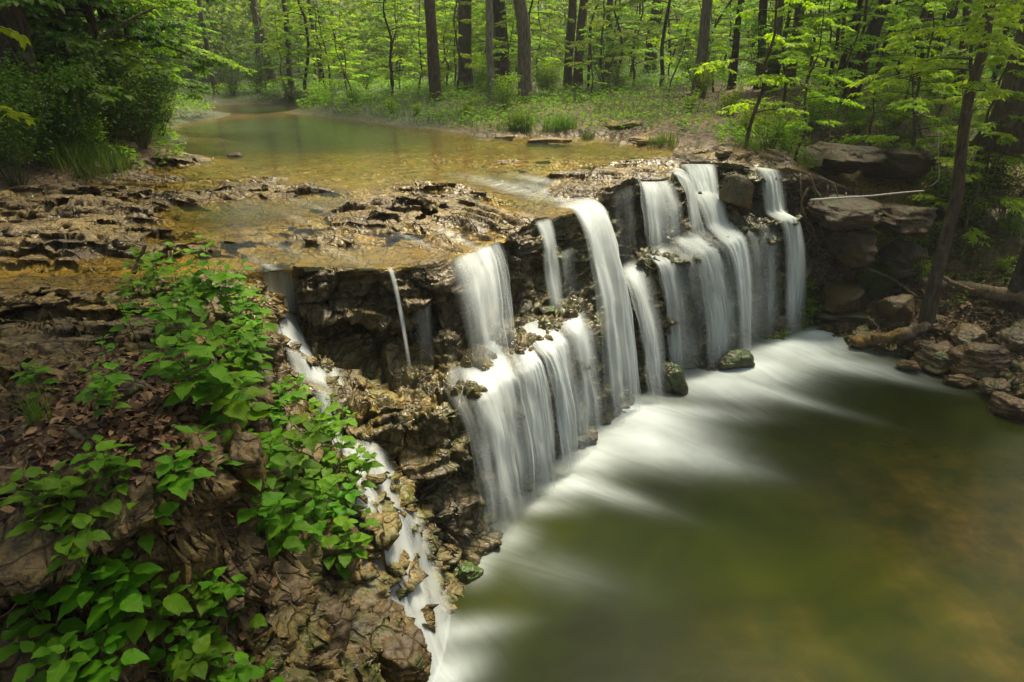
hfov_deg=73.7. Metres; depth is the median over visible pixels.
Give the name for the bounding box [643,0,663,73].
tree
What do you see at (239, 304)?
plant
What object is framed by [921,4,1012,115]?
sapling
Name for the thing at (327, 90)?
shrub
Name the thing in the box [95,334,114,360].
plant
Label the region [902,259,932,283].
shrub
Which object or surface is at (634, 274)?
waterfall
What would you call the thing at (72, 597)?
plant
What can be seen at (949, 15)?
tree
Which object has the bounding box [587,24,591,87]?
tree
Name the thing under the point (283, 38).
sapling
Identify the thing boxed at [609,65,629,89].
shrub
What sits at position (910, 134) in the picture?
shrub
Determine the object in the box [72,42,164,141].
shrub
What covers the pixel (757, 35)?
sapling
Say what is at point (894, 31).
sapling
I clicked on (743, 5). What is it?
sapling
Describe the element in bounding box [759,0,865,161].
sapling
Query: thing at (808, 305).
shrub
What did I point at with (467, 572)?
rock
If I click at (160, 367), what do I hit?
plant
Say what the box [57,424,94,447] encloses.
stick
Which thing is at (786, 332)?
shrub
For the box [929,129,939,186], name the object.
bare twig
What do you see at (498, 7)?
tree
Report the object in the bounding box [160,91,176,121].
shrub
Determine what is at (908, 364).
rock
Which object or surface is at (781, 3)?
tree
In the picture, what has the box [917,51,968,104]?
shrub
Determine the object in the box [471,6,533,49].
sapling
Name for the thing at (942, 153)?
shrub
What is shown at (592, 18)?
sapling
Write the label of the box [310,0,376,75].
sapling
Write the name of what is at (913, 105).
sapling
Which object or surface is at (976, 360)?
boulder
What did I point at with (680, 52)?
shrub
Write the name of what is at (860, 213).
rock
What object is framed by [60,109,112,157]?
shrub
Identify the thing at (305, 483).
plant
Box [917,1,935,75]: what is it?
tree
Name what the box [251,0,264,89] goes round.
tree
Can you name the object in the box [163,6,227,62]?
sapling
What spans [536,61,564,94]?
shrub
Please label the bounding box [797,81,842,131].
shrub
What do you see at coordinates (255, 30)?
sapling
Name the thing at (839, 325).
rock
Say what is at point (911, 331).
log
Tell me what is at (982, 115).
sapling
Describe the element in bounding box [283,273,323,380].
waterfall
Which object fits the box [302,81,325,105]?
shrub
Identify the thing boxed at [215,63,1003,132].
grass
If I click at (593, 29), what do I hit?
sapling
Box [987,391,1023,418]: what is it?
rock
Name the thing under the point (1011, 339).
rock
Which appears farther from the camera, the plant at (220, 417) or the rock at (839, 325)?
the rock at (839, 325)
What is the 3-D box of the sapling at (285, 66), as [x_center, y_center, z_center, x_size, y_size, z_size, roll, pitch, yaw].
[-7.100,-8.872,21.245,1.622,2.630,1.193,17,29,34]
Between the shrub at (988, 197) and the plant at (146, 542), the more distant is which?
the shrub at (988, 197)
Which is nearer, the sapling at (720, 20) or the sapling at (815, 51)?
the sapling at (815, 51)
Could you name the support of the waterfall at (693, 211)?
on the cliff
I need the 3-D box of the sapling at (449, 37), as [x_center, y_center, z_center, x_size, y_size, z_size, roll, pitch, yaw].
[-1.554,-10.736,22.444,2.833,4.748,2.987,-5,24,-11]
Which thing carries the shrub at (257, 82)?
on the terrain at (66, 238)
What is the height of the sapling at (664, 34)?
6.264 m
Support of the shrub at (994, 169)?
on the terrain at (66, 238)
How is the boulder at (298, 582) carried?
on the terrain at (66, 238)
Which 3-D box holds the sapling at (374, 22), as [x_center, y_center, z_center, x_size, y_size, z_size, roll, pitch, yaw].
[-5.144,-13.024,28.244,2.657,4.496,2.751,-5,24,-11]
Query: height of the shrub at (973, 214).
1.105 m
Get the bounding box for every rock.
[117,376,157,400]
[220,431,267,495]
[226,152,243,158]
[310,595,354,657]
[315,509,363,578]
[450,561,483,584]
[495,134,515,138]
[527,137,571,142]
[538,305,555,317]
[602,120,643,129]
[629,136,677,144]
[652,360,688,395]
[714,348,754,369]
[715,146,736,159]
[802,141,887,173]
[803,194,884,230]
[814,304,879,326]
[820,280,864,312]
[824,230,877,268]
[830,321,850,332]
[860,147,936,179]
[873,203,937,236]
[876,239,928,278]
[896,359,920,369]
[909,341,955,374]
[912,339,935,351]
[943,374,977,387]
[948,323,987,345]
[977,377,1011,394]
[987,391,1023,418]
[992,327,1023,351]
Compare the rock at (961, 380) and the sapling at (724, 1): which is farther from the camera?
the sapling at (724, 1)
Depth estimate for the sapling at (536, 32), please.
27.29 m
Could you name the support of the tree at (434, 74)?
on the terrain at (66, 238)
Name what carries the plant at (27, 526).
on the terrain at (66, 238)
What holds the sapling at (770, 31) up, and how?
on the terrain at (66, 238)
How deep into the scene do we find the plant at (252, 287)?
5.39 m
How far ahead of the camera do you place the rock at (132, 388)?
3.59 m
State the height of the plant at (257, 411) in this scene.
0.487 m
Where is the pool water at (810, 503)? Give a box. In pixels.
[434,322,1023,681]
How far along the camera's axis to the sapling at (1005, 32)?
15.39 m
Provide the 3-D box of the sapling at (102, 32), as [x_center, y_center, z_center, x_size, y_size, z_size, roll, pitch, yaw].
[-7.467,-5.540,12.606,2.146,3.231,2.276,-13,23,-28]
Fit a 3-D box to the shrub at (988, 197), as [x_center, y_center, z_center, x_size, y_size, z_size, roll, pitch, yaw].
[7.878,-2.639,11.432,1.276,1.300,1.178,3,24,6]
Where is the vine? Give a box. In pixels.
[773,105,830,148]
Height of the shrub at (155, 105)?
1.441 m
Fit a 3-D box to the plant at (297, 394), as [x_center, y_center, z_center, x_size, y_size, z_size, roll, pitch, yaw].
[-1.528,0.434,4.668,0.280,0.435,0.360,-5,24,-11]
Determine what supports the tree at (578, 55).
on the terrain at (66, 238)
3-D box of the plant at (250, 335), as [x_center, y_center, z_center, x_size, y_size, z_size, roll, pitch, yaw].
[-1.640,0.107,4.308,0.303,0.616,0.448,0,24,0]
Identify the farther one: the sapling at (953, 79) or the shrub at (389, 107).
the shrub at (389, 107)
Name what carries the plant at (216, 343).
on the fallen leaves at (146, 412)
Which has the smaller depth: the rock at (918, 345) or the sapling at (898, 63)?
the rock at (918, 345)
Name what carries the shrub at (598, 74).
on the terrain at (66, 238)
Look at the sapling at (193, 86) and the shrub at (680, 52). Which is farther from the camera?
the shrub at (680, 52)
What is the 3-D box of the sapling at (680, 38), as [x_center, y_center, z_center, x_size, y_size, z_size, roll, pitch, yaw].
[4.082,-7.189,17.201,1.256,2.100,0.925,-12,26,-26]
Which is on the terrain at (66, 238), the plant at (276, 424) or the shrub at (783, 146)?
the plant at (276, 424)
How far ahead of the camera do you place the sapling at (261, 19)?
34.86 m
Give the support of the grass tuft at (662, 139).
on the terrain at (66, 238)
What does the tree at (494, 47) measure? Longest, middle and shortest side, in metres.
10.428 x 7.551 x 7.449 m
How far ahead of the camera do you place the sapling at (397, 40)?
21.44 m
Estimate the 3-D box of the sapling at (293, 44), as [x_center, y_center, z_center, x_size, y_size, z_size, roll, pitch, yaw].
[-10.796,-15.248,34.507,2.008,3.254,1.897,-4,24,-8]
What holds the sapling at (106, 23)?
on the terrain at (66, 238)
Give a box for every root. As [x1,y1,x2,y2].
[799,174,815,250]
[800,188,817,281]
[805,173,833,278]
[812,186,828,258]
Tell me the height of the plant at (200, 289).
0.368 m
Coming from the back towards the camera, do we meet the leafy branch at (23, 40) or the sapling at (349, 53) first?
the sapling at (349, 53)
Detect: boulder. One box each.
[261,555,318,610]
[371,599,431,681]
[719,174,753,209]
[874,294,914,323]
[946,342,1018,379]
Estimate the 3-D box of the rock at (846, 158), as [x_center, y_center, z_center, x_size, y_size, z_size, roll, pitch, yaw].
[5.605,-3.116,11.651,1.036,0.506,1.448,2,19,-2]
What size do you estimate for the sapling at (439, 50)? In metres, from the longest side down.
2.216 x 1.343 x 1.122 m
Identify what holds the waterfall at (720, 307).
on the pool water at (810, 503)
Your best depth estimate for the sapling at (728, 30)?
20.78 m
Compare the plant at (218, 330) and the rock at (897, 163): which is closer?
the plant at (218, 330)
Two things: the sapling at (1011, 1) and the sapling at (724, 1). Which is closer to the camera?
the sapling at (1011, 1)
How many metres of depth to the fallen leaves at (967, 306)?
10.16 m
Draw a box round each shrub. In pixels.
[0,21,125,143]
[0,40,107,158]
[0,45,65,186]
[0,55,85,166]
[38,30,144,125]
[50,51,158,152]
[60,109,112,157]
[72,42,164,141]
[88,63,175,148]
[94,44,183,117]
[109,60,176,143]
[142,79,184,135]
[155,55,189,100]
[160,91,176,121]
[213,52,247,95]
[234,55,275,92]
[280,80,297,99]
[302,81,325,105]
[310,78,332,102]
[339,62,354,77]
[344,83,362,103]
[353,59,380,90]
[364,59,384,81]
[384,97,398,109]
[410,100,422,114]
[460,95,477,114]
[472,51,486,86]
[479,73,503,94]
[491,72,520,108]
[531,58,561,93]
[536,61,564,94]
[583,26,640,86]
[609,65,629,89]
[672,41,696,62]
[677,40,723,85]
[678,54,694,73]
[681,90,700,110]
[690,60,721,96]
[716,84,746,113]
[731,96,780,139]
[733,16,816,90]
[748,111,790,149]
[768,323,794,339]
[772,116,809,153]
[794,282,826,323]
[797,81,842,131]
[797,276,816,309]
[799,317,809,328]
[812,34,835,67]
[828,134,856,174]
[837,98,878,135]
[852,259,900,301]
[861,229,894,273]
[869,74,939,126]
[872,112,946,148]
[892,226,938,251]
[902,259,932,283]
[909,150,939,185]
[910,162,983,226]
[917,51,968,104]
[923,125,976,170]
[927,163,1005,228]
[941,166,1002,214]
[945,86,992,119]
[946,149,1023,220]
[966,150,1023,196]
[976,150,1023,222]
[990,32,1015,68]
[994,255,1017,271]
[996,206,1023,236]
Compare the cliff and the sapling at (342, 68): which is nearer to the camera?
the cliff
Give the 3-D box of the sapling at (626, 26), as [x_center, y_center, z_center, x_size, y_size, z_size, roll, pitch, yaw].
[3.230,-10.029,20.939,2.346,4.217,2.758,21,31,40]
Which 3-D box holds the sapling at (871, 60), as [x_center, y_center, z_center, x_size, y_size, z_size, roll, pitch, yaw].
[6.639,-4.131,12.176,1.092,2.157,1.307,-15,25,-31]
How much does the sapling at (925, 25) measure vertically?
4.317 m
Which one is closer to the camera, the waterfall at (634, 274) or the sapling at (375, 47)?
the waterfall at (634, 274)
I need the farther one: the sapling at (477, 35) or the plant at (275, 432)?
the sapling at (477, 35)
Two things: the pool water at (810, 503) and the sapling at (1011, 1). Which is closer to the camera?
the pool water at (810, 503)
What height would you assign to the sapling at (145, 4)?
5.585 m
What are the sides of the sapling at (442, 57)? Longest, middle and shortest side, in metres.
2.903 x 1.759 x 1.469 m
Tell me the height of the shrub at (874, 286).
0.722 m
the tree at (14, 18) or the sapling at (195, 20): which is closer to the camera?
the tree at (14, 18)
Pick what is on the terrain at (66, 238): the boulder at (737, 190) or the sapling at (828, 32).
the sapling at (828, 32)
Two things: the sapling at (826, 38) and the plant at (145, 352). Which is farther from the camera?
the sapling at (826, 38)
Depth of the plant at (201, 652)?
2.91 m
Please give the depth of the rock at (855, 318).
10.58 m
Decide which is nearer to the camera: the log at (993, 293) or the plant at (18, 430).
the plant at (18, 430)
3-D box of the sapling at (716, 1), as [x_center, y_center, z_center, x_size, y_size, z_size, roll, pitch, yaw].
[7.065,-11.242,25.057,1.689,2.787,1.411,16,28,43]
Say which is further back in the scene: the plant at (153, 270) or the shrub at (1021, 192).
the shrub at (1021, 192)
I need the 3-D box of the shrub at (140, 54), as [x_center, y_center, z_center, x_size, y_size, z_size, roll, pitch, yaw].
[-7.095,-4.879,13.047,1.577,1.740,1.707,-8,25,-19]
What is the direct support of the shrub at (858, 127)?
on the terrain at (66, 238)
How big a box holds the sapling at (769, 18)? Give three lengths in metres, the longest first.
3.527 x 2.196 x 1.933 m
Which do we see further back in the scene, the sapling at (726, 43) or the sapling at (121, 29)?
the sapling at (726, 43)
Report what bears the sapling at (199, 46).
on the terrain at (66, 238)
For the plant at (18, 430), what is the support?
on the terrain at (66, 238)
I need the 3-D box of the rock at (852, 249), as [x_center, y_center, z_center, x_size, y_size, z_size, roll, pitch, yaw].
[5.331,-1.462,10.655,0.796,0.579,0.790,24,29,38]
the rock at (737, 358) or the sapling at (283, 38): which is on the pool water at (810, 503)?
the rock at (737, 358)
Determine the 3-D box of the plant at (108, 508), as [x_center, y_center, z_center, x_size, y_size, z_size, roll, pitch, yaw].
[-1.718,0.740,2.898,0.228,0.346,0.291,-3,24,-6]
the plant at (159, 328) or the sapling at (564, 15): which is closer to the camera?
the plant at (159, 328)
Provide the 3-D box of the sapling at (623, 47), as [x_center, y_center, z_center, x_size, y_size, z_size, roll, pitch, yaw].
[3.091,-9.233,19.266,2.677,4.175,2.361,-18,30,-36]
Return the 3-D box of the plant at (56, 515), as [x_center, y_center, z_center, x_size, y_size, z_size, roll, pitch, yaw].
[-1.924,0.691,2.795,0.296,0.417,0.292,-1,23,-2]
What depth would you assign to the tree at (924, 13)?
14.15 m
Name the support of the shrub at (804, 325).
on the terrain at (66, 238)
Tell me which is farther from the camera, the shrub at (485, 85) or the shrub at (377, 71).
the shrub at (377, 71)
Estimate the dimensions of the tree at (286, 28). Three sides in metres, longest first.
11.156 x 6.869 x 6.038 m
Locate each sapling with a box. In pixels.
[0,0,181,84]
[1,0,112,95]
[1,0,169,125]
[27,0,199,61]
[27,0,228,138]
[29,0,181,100]
[32,0,256,136]
[33,0,193,137]
[34,0,197,83]
[36,0,115,91]
[37,29,95,66]
[38,0,156,99]
[50,0,139,104]
[57,0,174,105]
[62,16,224,121]
[77,12,169,31]
[95,0,221,89]
[96,0,219,89]
[96,1,213,89]
[146,7,206,85]
[156,15,215,76]
[159,0,201,87]
[162,0,218,83]
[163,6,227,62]
[175,5,227,56]
[176,0,254,51]
[178,15,229,67]
[182,1,246,70]
[202,2,247,72]
[216,0,283,51]
[228,17,279,65]
[238,0,359,90]
[239,2,297,87]
[258,10,301,89]
[263,14,318,99]
[281,16,316,71]
[286,1,358,86]
[291,4,338,85]
[293,0,357,94]
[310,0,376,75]
[320,6,368,90]
[320,15,373,94]
[336,14,376,76]
[338,0,444,94]
[345,14,367,62]
[351,0,401,68]
[357,27,387,73]
[360,0,426,87]
[361,0,404,70]
[362,0,421,73]
[369,0,414,74]
[370,0,424,80]
[376,10,417,88]
[394,3,426,79]
[398,0,449,92]
[399,29,426,79]
[417,3,455,66]
[418,0,504,90]
[418,6,457,72]
[420,0,511,76]
[420,28,452,81]
[424,0,459,87]
[437,1,476,86]
[443,4,563,52]
[457,0,531,80]
[471,0,505,71]
[471,0,574,62]
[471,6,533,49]
[476,2,538,69]
[478,2,554,51]
[481,8,517,80]
[506,0,550,75]
[506,0,561,58]
[509,0,547,66]
[512,0,564,78]
[531,4,564,71]
[535,0,594,53]
[538,9,566,60]
[556,1,600,69]
[559,0,645,71]
[563,0,640,92]
[566,0,653,87]
[574,26,610,96]
[577,5,605,65]
[585,0,659,78]
[592,0,673,83]
[593,0,732,86]
[597,0,687,76]
[614,1,651,68]
[635,0,700,65]
[647,1,694,78]
[651,10,699,95]
[658,1,698,66]
[671,0,757,63]
[683,1,736,91]
[684,0,722,59]
[688,0,751,58]
[688,3,773,73]
[690,0,727,70]
[690,0,815,143]
[691,0,743,61]
[693,3,757,72]
[711,9,745,61]
[715,0,860,86]
[739,0,831,114]
[741,1,828,41]
[743,3,792,69]
[744,0,788,62]
[744,4,783,66]
[754,2,803,67]
[757,0,906,91]
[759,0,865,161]
[762,2,861,87]
[782,2,850,73]
[787,0,865,100]
[788,0,914,87]
[792,0,834,58]
[799,0,913,99]
[803,247,827,290]
[807,0,925,74]
[808,0,885,124]
[812,0,873,67]
[819,6,905,76]
[822,0,974,93]
[830,0,993,76]
[837,46,917,146]
[839,0,923,79]
[844,0,986,183]
[846,1,942,63]
[846,6,918,65]
[869,0,978,98]
[878,12,960,149]
[880,0,1004,56]
[881,1,948,71]
[884,1,1019,101]
[891,0,1003,77]
[906,17,1023,210]
[916,10,991,55]
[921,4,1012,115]
[924,48,1000,166]
[925,104,1023,260]
[929,14,960,54]
[937,2,1013,82]
[949,4,1020,174]
[955,0,1020,36]
[958,0,1015,35]
[967,151,1023,223]
[968,108,1021,210]
[989,0,1023,52]
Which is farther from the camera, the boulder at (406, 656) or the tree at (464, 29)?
the tree at (464, 29)
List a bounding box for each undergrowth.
[0,41,1004,169]
[748,100,1023,306]
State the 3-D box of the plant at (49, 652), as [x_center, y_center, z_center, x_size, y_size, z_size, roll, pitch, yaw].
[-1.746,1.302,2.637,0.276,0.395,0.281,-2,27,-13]
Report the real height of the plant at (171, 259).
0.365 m
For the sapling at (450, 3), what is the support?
on the terrain at (66, 238)
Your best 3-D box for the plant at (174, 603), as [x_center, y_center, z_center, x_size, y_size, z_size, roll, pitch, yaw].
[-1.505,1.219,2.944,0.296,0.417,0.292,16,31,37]
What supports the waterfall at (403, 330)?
on the cliff
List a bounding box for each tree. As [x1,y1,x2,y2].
[0,2,66,153]
[98,0,144,132]
[197,0,219,94]
[249,0,277,83]
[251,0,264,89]
[272,0,322,83]
[281,0,295,89]
[424,0,443,101]
[458,0,473,89]
[485,0,496,101]
[492,0,511,87]
[492,1,496,78]
[513,0,533,103]
[563,0,576,89]
[571,0,587,91]
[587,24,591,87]
[604,0,612,75]
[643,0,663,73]
[690,0,711,96]
[727,0,744,88]
[753,0,767,88]
[766,0,784,88]
[783,4,804,85]
[833,0,862,96]
[838,0,890,105]
[844,0,1023,335]
[845,5,863,84]
[906,0,930,96]
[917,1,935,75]
[940,3,953,55]
[950,0,971,106]
[968,2,1023,153]
[999,244,1023,318]
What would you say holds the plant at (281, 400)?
on the terrain at (66, 238)
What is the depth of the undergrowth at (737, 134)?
15.99 m
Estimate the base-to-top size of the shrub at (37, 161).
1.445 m
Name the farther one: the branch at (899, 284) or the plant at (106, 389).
the branch at (899, 284)
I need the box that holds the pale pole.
[810,190,923,200]
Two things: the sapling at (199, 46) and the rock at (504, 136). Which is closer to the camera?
the rock at (504, 136)
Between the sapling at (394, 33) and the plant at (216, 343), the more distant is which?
the sapling at (394, 33)
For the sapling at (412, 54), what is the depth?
27.88 m
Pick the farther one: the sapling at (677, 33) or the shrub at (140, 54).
the sapling at (677, 33)
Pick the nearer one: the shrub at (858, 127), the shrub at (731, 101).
the shrub at (858, 127)
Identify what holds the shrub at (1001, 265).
on the terrain at (66, 238)
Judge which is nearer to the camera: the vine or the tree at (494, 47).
the vine
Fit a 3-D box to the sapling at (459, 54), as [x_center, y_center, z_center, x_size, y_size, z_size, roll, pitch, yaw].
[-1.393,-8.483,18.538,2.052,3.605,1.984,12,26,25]
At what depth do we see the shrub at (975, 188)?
11.47 m
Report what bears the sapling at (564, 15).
on the terrain at (66, 238)
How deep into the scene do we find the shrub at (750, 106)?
11.61 m
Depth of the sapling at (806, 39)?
18.59 m
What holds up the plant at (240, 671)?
on the terrain at (66, 238)
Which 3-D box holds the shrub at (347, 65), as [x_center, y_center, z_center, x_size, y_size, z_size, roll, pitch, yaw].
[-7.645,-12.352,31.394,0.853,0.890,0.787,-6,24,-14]
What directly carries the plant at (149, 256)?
on the terrain at (66, 238)
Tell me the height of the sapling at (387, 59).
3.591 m
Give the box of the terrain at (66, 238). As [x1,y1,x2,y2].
[0,0,1023,681]
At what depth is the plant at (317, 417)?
4.78 m
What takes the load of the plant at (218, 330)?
on the fallen leaves at (146, 412)
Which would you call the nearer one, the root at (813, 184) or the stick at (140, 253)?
the stick at (140, 253)
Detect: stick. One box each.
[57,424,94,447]
[131,243,147,273]
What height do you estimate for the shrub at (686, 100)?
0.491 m
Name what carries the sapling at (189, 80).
on the terrain at (66, 238)
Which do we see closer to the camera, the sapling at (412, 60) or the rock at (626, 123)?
the rock at (626, 123)
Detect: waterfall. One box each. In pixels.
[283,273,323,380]
[352,452,441,681]
[400,314,405,344]
[468,309,589,479]
[475,248,494,303]
[540,224,558,298]
[570,199,637,389]
[629,267,658,370]
[646,182,671,234]
[665,258,674,347]
[677,168,697,220]
[683,164,750,315]
[684,236,723,335]
[759,168,804,311]
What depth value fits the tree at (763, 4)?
16.79 m
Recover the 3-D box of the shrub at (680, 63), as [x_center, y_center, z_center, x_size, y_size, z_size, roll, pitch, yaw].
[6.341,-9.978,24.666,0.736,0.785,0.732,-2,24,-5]
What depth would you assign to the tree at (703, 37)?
16.28 m
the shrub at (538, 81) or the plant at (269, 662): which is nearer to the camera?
the plant at (269, 662)
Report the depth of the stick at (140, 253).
5.66 m
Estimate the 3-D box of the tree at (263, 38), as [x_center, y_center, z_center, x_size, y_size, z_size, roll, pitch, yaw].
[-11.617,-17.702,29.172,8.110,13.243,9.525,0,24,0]
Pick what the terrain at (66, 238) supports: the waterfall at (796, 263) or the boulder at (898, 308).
the boulder at (898, 308)
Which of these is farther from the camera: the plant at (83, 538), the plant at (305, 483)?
the plant at (305, 483)
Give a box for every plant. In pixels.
[0,410,87,443]
[0,459,90,524]
[0,589,85,662]
[0,603,76,681]
[4,472,94,539]
[10,359,59,400]
[12,630,101,681]
[40,513,111,574]
[44,550,142,634]
[69,435,142,495]
[70,480,123,517]
[73,360,133,418]
[74,619,148,681]
[87,548,162,629]
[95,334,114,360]
[102,292,150,349]
[113,274,154,315]
[119,571,194,644]
[121,247,172,295]
[127,496,174,561]
[132,329,219,414]
[137,254,173,304]
[140,264,201,306]
[141,295,189,335]
[141,339,173,360]
[145,289,203,366]
[146,443,215,525]
[147,633,190,680]
[154,242,188,280]
[159,348,234,411]
[161,276,212,329]
[161,625,235,681]
[169,272,209,310]
[169,424,244,490]
[171,574,246,643]
[175,258,242,321]
[175,312,235,361]
[183,234,216,275]
[185,362,254,426]
[185,569,216,615]
[195,320,245,371]
[196,367,269,444]
[201,567,244,622]
[206,651,262,681]
[208,258,254,314]
[217,283,270,329]
[219,333,272,382]
[225,357,263,405]
[226,313,279,386]
[227,606,267,643]
[229,282,261,310]
[230,308,271,349]
[230,440,289,564]
[234,395,274,437]
[237,429,289,469]
[237,491,298,535]
[251,657,284,681]
[258,414,331,513]
[261,482,313,559]
[265,415,288,444]
[266,394,291,427]
[269,382,289,426]
[269,442,320,497]
[270,375,306,430]
[282,471,347,523]
[290,374,312,394]
[290,470,315,522]
[292,500,326,548]
[297,475,343,499]
[301,393,341,436]
[303,398,357,448]
[308,508,335,521]
[309,477,362,521]
[312,500,354,551]
[321,406,375,486]
[321,445,383,509]
[321,507,381,580]
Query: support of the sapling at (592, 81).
on the terrain at (66, 238)
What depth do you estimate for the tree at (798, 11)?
17.12 m
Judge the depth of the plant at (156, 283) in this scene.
4.75 m
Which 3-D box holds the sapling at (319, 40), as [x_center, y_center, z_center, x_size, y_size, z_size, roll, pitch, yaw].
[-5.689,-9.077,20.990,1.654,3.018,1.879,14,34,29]
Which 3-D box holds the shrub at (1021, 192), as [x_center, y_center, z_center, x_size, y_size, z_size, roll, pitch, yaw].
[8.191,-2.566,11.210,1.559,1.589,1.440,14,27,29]
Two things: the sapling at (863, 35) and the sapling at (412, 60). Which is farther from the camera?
the sapling at (412, 60)
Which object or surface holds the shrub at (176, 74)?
on the terrain at (66, 238)
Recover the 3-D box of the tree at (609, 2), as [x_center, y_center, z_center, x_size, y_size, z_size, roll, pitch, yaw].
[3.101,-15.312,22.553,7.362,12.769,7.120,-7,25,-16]
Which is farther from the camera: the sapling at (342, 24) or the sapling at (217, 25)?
the sapling at (217, 25)
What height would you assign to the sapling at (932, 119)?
2.717 m
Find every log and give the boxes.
[850,327,904,347]
[901,321,931,340]
[918,276,1023,303]
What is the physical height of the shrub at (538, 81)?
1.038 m
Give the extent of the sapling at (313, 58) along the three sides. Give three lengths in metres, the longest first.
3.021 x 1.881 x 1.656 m
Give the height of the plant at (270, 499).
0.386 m
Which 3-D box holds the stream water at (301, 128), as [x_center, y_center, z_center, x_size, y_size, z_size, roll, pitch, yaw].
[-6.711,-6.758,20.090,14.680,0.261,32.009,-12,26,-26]
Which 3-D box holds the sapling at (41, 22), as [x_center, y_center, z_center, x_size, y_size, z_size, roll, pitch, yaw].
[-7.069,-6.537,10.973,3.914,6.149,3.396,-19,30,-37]
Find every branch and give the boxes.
[0,26,30,49]
[0,105,35,125]
[57,6,155,82]
[864,267,917,297]
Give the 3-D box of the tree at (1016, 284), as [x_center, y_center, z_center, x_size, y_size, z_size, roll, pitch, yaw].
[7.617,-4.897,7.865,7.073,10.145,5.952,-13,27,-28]
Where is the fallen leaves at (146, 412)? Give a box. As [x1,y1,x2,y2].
[0,145,1016,681]
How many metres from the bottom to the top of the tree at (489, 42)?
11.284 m
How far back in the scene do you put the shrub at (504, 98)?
16.23 m
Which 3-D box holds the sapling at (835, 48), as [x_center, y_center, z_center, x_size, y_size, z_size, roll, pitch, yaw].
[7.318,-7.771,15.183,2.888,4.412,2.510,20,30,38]
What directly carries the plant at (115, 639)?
on the terrain at (66, 238)
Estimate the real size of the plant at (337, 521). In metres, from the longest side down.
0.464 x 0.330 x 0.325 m
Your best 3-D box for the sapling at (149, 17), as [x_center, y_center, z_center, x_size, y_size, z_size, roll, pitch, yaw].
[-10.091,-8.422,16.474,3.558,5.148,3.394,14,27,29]
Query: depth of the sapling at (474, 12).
20.81 m
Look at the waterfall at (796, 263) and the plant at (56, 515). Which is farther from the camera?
the waterfall at (796, 263)
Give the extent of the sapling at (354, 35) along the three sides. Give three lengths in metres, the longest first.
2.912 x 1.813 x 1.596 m
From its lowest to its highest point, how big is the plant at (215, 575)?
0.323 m
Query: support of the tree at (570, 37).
on the terrain at (66, 238)
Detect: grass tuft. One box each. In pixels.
[1,376,66,427]
[34,128,133,183]
[500,108,538,133]
[538,110,582,132]
[581,128,595,139]
[644,130,680,147]
[731,135,769,154]
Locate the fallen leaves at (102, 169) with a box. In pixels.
[0,82,875,187]
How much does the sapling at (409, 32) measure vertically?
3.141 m
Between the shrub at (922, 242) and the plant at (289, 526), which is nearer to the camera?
the plant at (289, 526)
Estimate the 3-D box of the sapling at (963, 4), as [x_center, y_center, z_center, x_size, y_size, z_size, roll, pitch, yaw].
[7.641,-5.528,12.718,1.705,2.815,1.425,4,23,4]
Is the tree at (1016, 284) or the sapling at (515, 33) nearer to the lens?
the tree at (1016, 284)
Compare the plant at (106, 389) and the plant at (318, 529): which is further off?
the plant at (318, 529)
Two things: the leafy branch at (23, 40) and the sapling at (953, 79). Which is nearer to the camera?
the leafy branch at (23, 40)
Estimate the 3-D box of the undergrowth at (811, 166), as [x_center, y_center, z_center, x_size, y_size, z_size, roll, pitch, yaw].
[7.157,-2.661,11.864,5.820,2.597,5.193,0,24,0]
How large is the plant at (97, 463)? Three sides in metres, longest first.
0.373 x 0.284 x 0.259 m
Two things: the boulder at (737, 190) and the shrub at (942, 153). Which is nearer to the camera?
the boulder at (737, 190)
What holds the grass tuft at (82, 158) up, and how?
on the terrain at (66, 238)
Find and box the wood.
[91,0,1002,80]
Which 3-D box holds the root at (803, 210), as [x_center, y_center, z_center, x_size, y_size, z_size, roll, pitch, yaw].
[4.509,-1.923,10.470,0.400,1.205,0.171,10,25,22]
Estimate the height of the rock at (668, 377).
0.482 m
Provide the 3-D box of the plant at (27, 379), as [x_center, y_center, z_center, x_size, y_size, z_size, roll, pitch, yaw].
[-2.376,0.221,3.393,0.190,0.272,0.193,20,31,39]
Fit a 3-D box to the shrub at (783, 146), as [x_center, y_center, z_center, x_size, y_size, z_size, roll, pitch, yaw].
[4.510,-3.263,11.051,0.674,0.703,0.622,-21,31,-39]
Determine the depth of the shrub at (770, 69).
16.05 m
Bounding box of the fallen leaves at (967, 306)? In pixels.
[809,164,1023,376]
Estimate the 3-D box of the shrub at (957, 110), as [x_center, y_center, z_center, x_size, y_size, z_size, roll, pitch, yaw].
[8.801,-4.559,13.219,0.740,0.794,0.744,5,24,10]
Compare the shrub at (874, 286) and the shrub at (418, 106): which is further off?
the shrub at (418, 106)
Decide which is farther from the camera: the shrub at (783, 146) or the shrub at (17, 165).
the shrub at (783, 146)
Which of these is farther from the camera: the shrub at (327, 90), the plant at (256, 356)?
the shrub at (327, 90)
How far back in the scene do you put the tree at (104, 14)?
11.86 m
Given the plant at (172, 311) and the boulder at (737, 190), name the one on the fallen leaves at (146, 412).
the plant at (172, 311)
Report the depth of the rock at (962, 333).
9.33 m
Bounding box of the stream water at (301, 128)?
[152,83,822,173]
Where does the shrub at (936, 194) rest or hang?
on the terrain at (66, 238)
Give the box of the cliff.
[293,147,876,565]
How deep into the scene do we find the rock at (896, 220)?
10.43 m
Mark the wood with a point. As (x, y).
(235, 7)
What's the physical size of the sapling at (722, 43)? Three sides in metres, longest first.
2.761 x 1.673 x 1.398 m
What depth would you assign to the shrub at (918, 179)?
11.70 m

